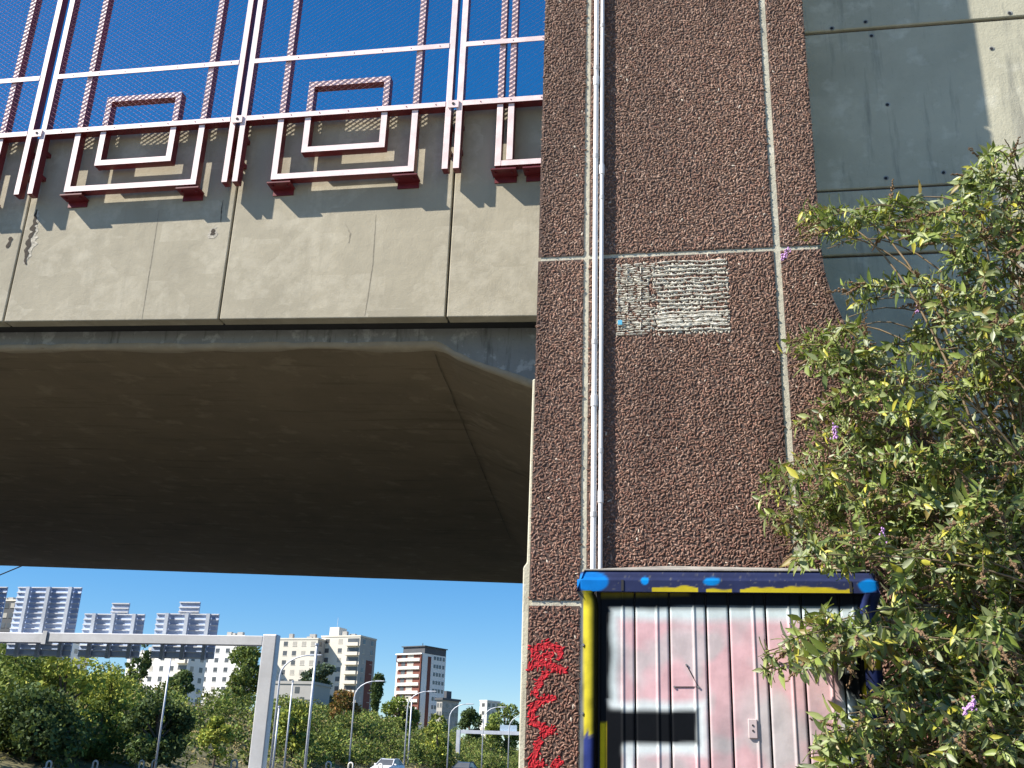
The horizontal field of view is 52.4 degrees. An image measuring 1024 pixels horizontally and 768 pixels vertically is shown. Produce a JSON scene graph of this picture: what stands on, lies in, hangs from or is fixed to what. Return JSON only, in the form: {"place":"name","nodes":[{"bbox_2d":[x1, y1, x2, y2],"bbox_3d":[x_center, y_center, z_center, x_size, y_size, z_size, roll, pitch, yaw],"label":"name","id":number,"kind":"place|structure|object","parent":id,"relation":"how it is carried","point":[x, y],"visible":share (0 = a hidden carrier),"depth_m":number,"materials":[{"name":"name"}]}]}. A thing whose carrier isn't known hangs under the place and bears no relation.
{"place":"outdoors","nodes":[
{"label":"outdoors","id":0,"kind":"place"},
{"bbox_2d":[0,686,507,767],"bbox_3d":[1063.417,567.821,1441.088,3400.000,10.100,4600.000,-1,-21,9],"label":"ground","id":1,"kind":"structure","parent":0,"point":[15,761],"depth_m":85.88,"materials":[{"name":"green plant"}]},
{"bbox_2d":[0,597,15,649],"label":"office block","id":2,"kind":"structure","parent":1,"relation":"on","point":[6,622],"depth_m":323.71,"materials":[{"name":"concrete"}]},
{"bbox_2d":[0,643,76,703],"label":"tree","id":3,"kind":"object","parent":1,"relation":"on","point":[22,669],"visible":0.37,"depth_m":69.11,"materials":[{"name":"green plant"}]},
{"bbox_2d":[0,679,95,762],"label":"tree","id":4,"kind":"object","parent":1,"relation":"on","point":[38,705],"visible":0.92,"depth_m":63.41,"materials":[{"name":"green plant"}]},
{"bbox_2d":[14,656,106,745],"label":"tree","id":5,"kind":"object","parent":1,"relation":"on","point":[85,684],"visible":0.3,"depth_m":68.96,"materials":[{"name":"green plant"}]},
{"bbox_2d":[61,643,86,670],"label":"house","id":6,"kind":"structure","parent":1,"relation":"on","point":[75,649],"depth_m":328.33,"materials":[{"name":"stone"}]},
{"bbox_2d":[74,693,131,766],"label":"tree","id":7,"kind":"object","parent":1,"relation":"on","point":[100,752],"visible":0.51,"depth_m":71.10,"materials":[{"name":"green plant"}]},
{"bbox_2d":[73,665,144,740],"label":"tree","id":8,"kind":"object","parent":1,"relation":"on","point":[112,679],"visible":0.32,"depth_m":73.89,"materials":[{"name":"green plant"}]},
{"bbox_2d":[125,645,151,688],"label":"tree","id":9,"kind":"object","parent":1,"relation":"on","point":[145,665],"visible":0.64,"depth_m":208.15,"materials":[{"name":"green plant"}]},
{"bbox_2d":[119,689,195,767],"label":"tree","id":10,"kind":"object","parent":1,"relation":"on","point":[143,713],"visible":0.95,"depth_m":68.51,"materials":[{"name":"green plant"}]},
{"bbox_2d":[125,647,206,706],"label":"apartment building","id":11,"kind":"structure","parent":1,"relation":"on","point":[157,672],"depth_m":307.21,"materials":[{"name":"stone"}]},
{"bbox_2d":[177,665,186,669],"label":"balcony door","id":12,"kind":"structure","parent":11,"relation":"in","point":[179,666],"depth_m":304.73,"materials":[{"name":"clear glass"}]},
{"bbox_2d":[162,669,194,699],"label":"tree","id":13,"kind":"object","parent":1,"relation":"on","point":[186,676],"visible":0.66,"depth_m":122.50,"materials":[{"name":"green plant"}]},
{"bbox_2d":[196,714,235,767],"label":"tree","id":14,"kind":"object","parent":1,"relation":"on","point":[217,728],"visible":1,"depth_m":83.91,"materials":[{"name":"green plant"}]},
{"bbox_2d":[0,676,450,767],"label":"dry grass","id":15,"kind":"structure","parent":1,"relation":"on","point":[197,761],"depth_m":107.39,"materials":[{"name":"green plant"}]},
{"bbox_2d":[201,632,257,712],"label":"apartment block","id":16,"kind":"structure","parent":1,"relation":"on","point":[220,667],"depth_m":336.95,"materials":[{"name":"stone"}]},
{"bbox_2d":[226,646,260,706],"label":"tree","id":17,"kind":"object","parent":1,"relation":"on","point":[247,671],"visible":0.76,"depth_m":211.92,"materials":[{"name":"green plant"}]},
{"bbox_2d":[0,643,518,767],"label":"hillside shrubs","id":18,"kind":"object","parent":1,"relation":"on","point":[371,724],"visible":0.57,"depth_m":126.76,"materials":[{"name":"green plant"}]},
{"bbox_2d":[274,701,313,760],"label":"tree","id":19,"kind":"object","parent":1,"relation":"on","point":[297,741],"visible":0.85,"depth_m":108.65,"materials":[{"name":"green plant"}]},
{"bbox_2d":[276,634,325,680],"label":"apartment block","id":20,"kind":"structure","parent":1,"relation":"on","point":[291,647],"depth_m":340.04,"materials":[{"name":"stone"}]},
{"bbox_2d":[274,681,331,705],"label":"building","id":21,"kind":"structure","parent":1,"relation":"on","point":[321,692],"depth_m":191.40,"materials":[{"name":"stone"}]},
{"bbox_2d":[300,662,336,702],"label":"tree","id":22,"kind":"object","parent":1,"relation":"on","point":[324,670],"visible":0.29,"depth_m":229.71,"materials":[{"name":"green plant"}]},
{"bbox_2d":[328,689,361,723],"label":"tree","id":23,"kind":"object","parent":1,"relation":"on","point":[344,699],"visible":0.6,"depth_m":158.28,"materials":[{"name":"brown plant"}]},
{"bbox_2d":[321,623,376,712],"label":"apartment block","id":24,"kind":"structure","parent":1,"relation":"on","point":[351,657],"depth_m":339.88,"materials":[{"name":"stone"}]},
{"bbox_2d":[344,686,355,692],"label":"balcony door","id":25,"kind":"structure","parent":24,"relation":"in","point":[345,687],"depth_m":335.18,"materials":[{"name":"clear glass"}]},
{"bbox_2d":[345,667,356,673],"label":"balcony door","id":26,"kind":"structure","parent":24,"relation":"in","point":[347,668],"depth_m":337.23,"materials":[{"name":"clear glass"}]},
{"bbox_2d":[345,676,356,682],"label":"balcony door","id":27,"kind":"structure","parent":24,"relation":"in","point":[346,677],"depth_m":336.24,"materials":[{"name":"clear glass"}]},
{"bbox_2d":[346,657,357,663],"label":"balcony door","id":28,"kind":"structure","parent":24,"relation":"in","point":[347,658],"depth_m":338.30,"materials":[{"name":"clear glass"}]},
{"bbox_2d":[347,648,358,654],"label":"balcony door","id":29,"kind":"structure","parent":24,"relation":"in","point":[348,649],"depth_m":339.25,"materials":[{"name":"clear glass"}]},
{"bbox_2d":[348,638,359,644],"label":"balcony door","id":30,"kind":"structure","parent":24,"relation":"in","point":[349,639],"depth_m":340.45,"materials":[{"name":"glass"}]},
{"bbox_2d":[369,672,385,713],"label":"tree","id":31,"kind":"object","parent":1,"relation":"on","point":[377,693],"visible":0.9,"depth_m":237.98,"materials":[{"name":"green plant"}]},
{"bbox_2d":[381,695,420,736],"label":"tree","id":32,"kind":"object","parent":1,"relation":"on","point":[394,706],"visible":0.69,"depth_m":196.06,"materials":[{"name":"green plant"}]},
{"bbox_2d":[407,697,412,767],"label":"pole","id":33,"kind":"object","parent":1,"relation":"on","point":[409,732],"visible":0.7,"depth_m":146.43,"materials":[{"name":"metal"}]},
{"bbox_2d":[394,644,447,728],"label":"tower block","id":34,"kind":"structure","parent":1,"relation":"on","point":[422,668],"depth_m":410.29,"materials":[{"name":"stone"}]},
{"bbox_2d":[418,713,453,767],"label":"tree","id":35,"kind":"object","parent":1,"relation":"on","point":[440,742],"visible":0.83,"depth_m":164.47,"materials":[{"name":"green plant"}]},
{"bbox_2d":[435,691,460,732],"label":"house","id":36,"kind":"structure","parent":1,"relation":"on","point":[446,705],"depth_m":393.86,"materials":[{"name":"concrete"}]},
{"bbox_2d":[456,706,482,742],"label":"tree","id":37,"kind":"object","parent":1,"relation":"on","point":[469,717],"visible":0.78,"depth_m":250.96,"materials":[{"name":"green plant"}]},
{"bbox_2d":[455,725,518,762],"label":"gantry","id":38,"kind":"object","parent":1,"relation":"on","point":[504,729],"visible":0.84,"depth_m":173.60,"materials":[{"name":"metal"}]},
{"bbox_2d":[479,700,500,742],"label":"house","id":39,"kind":"structure","parent":1,"relation":"on","point":[486,706],"depth_m":407.99,"materials":[{"name":"concrete"}]},
{"bbox_2d":[484,703,519,756],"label":"tree","id":40,"kind":"object","parent":1,"relation":"on","point":[494,721],"visible":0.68,"depth_m":259.32,"materials":[{"name":"green plant"}]},
{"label":"planting bank","id":41,"kind":"structure","parent":1,"relation":"on","visible":0},
{"bbox_2d":[577,566,886,767],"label":"street cabinet","id":42,"kind":"object","parent":41,"relation":"on","point":[671,660],"visible":0.81,"depth_m":6.68,"materials":[{"name":"metal"}]},
{"bbox_2d":[518,0,1023,767],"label":"pier","id":43,"kind":"structure","parent":41,"relation":"on","point":[710,296],"depth_m":9.18,"materials":[{"name":"concrete"}]},
{"bbox_2d":[590,0,598,568],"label":"conduit","id":44,"kind":"object","parent":43,"relation":"attached to","point":[594,406],"visible":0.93,"depth_m":9.29,"materials":[{"name":"grey metal"}]},
{"bbox_2d":[598,0,604,568],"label":"conduit","id":45,"kind":"object","parent":43,"relation":"attached to","point":[601,448],"visible":0.81,"depth_m":9.29,"materials":[{"name":"grey metal"}]},
{"bbox_2d":[751,136,1023,767],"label":"butterfly bush","id":46,"kind":"object","parent":41,"relation":"on","point":[993,638],"visible":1,"depth_m":6.90,"materials":[{"name":"green plant"}]},
{"bbox_2d":[802,0,1023,506],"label":"retaining wall","id":47,"kind":"structure","parent":41,"relation":"on","point":[905,95],"depth_m":10.51,"materials":[{"name":"concrete"}]},
{"bbox_2d":[0,106,541,582],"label":"road bridge","id":48,"kind":"structure","parent":0,"point":[252,374],"depth_m":15.18,"materials":[{"name":"concrete"}]},
{"bbox_2d":[0,0,68,205],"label":"barrier panel","id":49,"kind":"object","parent":48,"relation":"attached to","point":[7,134],"visible":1,"depth_m":15.75,"materials":[{"name":"red paint"}]},
{"bbox_2d":[27,0,257,207],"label":"barrier panel","id":50,"kind":"object","parent":48,"relation":"attached to","point":[74,195],"visible":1,"depth_m":15.23,"materials":[{"name":"red paint"}]},
{"bbox_2d":[232,0,460,196],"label":"barrier panel","id":51,"kind":"object","parent":48,"relation":"attached to","point":[404,177],"visible":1,"depth_m":14.67,"materials":[{"name":"red paint"}]},
{"bbox_2d":[448,0,544,183],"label":"barrier panel","id":52,"kind":"object","parent":48,"relation":"attached to","point":[503,171],"visible":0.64,"depth_m":14.29,"materials":[{"name":"red paint"}]},
{"bbox_2d":[0,0,544,749],"label":"sky","id":53,"kind":"structure","parent":0,"point":[479,624],"materials":[{"name":"blue"}]},
{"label":"crash barrier","id":54,"kind":"object","parent":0,"visible":0},
{"bbox_2d":[43,760,52,767],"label":"hoop marker","id":55,"kind":"object","parent":54,"relation":"on","point":[48,761],"visible":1,"depth_m":21.33,"materials":[{"name":"grey metal"}]},
{"bbox_2d":[92,760,98,767],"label":"hoop marker","id":56,"kind":"object","parent":54,"relation":"on","point":[94,761],"visible":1,"depth_m":22.99,"materials":[{"name":"grey metal"}]},
{"bbox_2d":[138,759,144,767],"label":"hoop marker","id":57,"kind":"object","parent":54,"relation":"on","point":[142,760],"visible":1,"depth_m":24.92,"materials":[{"name":"grey metal"}]},
{"bbox_2d":[151,759,156,767],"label":"hoop marker","id":58,"kind":"object","parent":54,"relation":"on","point":[155,764],"visible":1,"depth_m":25.49,"materials":[{"name":"grey metal"}]},
{"bbox_2d":[230,759,237,767],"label":"hoop marker","id":59,"kind":"object","parent":54,"relation":"on","point":[232,762],"visible":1,"depth_m":29.93,"materials":[{"name":"grey metal"}]},
{"bbox_3d":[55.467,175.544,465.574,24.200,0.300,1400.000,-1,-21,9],"label":"road","id":60,"kind":"structure","parent":0,"visible":0},
{"bbox_2d":[0,631,279,767],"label":"sign gantry","id":61,"kind":"object","parent":60,"relation":"on","point":[269,644],"visible":1,"depth_m":37.05,"materials":[{"name":"metal"}]},
{"bbox_2d":[0,587,7,626],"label":"road sign","id":62,"kind":"object","parent":61,"relation":"attached to","point":[3,592],"visible":1,"depth_m":39.72,"materials":[{"name":"metal"}]},
{"bbox_2d":[5,587,82,657],"bbox_3d":[-17.632,8.919,39.061,2.650,2.600,0.230,-1,-21,9],"label":"road sign","id":63,"kind":"object","parent":61,"relation":"attached to","point":[42,609],"visible":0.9,"depth_m":39.15,"materials":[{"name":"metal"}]},
{"bbox_2d":[77,603,145,658],"bbox_3d":[-14.840,9.116,38.500,2.430,2.030,0.230,-1,-21,9],"label":"road sign","id":64,"kind":"object","parent":61,"relation":"attached to","point":[119,619],"visible":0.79,"depth_m":38.50,"materials":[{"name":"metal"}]},
{"bbox_2d":[150,602,219,659],"bbox_3d":[-11.969,9.010,38.038,2.450,2.100,0.230,-1,-21,9],"label":"road sign","id":65,"kind":"object","parent":61,"relation":"attached to","point":[183,621],"visible":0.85,"depth_m":38.05,"materials":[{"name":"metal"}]},
{"bbox_2d":[154,659,170,767],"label":"pole","id":66,"kind":"object","parent":60,"relation":"on","point":[156,757],"visible":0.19,"depth_m":67.31,"materials":[{"name":"metal"}]},
{"bbox_2d":[272,706,280,767],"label":"pole","id":67,"kind":"object","parent":60,"relation":"on","point":[274,751],"visible":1,"depth_m":61.62,"materials":[{"name":"metal"}]},
{"bbox_2d":[283,680,293,767],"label":"pole","id":68,"kind":"object","parent":60,"relation":"on","point":[288,725],"visible":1,"depth_m":73.70,"materials":[{"name":"metal"}]},
{"bbox_2d":[269,654,321,767],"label":"street lamp","id":69,"kind":"object","parent":60,"relation":"on","point":[270,763],"visible":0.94,"depth_m":86.45,"materials":[{"name":"metal"}]},
{"bbox_2d":[303,643,318,767],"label":"pole","id":70,"kind":"object","parent":60,"relation":"on","point":[309,717],"visible":1,"depth_m":59.88,"materials":[{"name":"metal"}]},
{"bbox_2d":[348,680,384,766],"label":"street lamp","id":71,"kind":"object","parent":60,"relation":"on","point":[353,716],"visible":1,"depth_m":110.87,"materials":[{"name":"metal"}]},
{"bbox_2d":[370,758,404,767],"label":"car","id":72,"kind":"object","parent":60,"relation":"on","point":[392,763],"visible":0.98,"depth_m":90.71,"materials":[{"name":"white paint"}]},
{"bbox_2d":[403,691,436,765],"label":"street lamp","id":73,"kind":"object","parent":60,"relation":"on","point":[406,724],"visible":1,"depth_m":119.45,"materials":[{"name":"metal"}]},
{"bbox_2d":[446,703,471,767],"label":"street lamp","id":74,"kind":"object","parent":60,"relation":"on","point":[449,731],"visible":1,"depth_m":133.04,"materials":[{"name":"metal"}]},
{"bbox_2d":[452,761,477,767],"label":"car","id":75,"kind":"object","parent":60,"relation":"on","point":[458,764],"visible":1,"depth_m":99.28,"materials":[{"name":"paint"}]},
{"bbox_2d":[481,706,504,767],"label":"street lamp","id":76,"kind":"object","parent":60,"relation":"on","point":[483,731],"visible":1,"depth_m":144.82,"materials":[{"name":"metal"}]},
{"bbox_2d":[507,716,519,767],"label":"street lamp","id":77,"kind":"object","parent":60,"relation":"on","point":[508,741],"visible":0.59,"depth_m":161.06,"materials":[{"name":"metal"}]}
]}

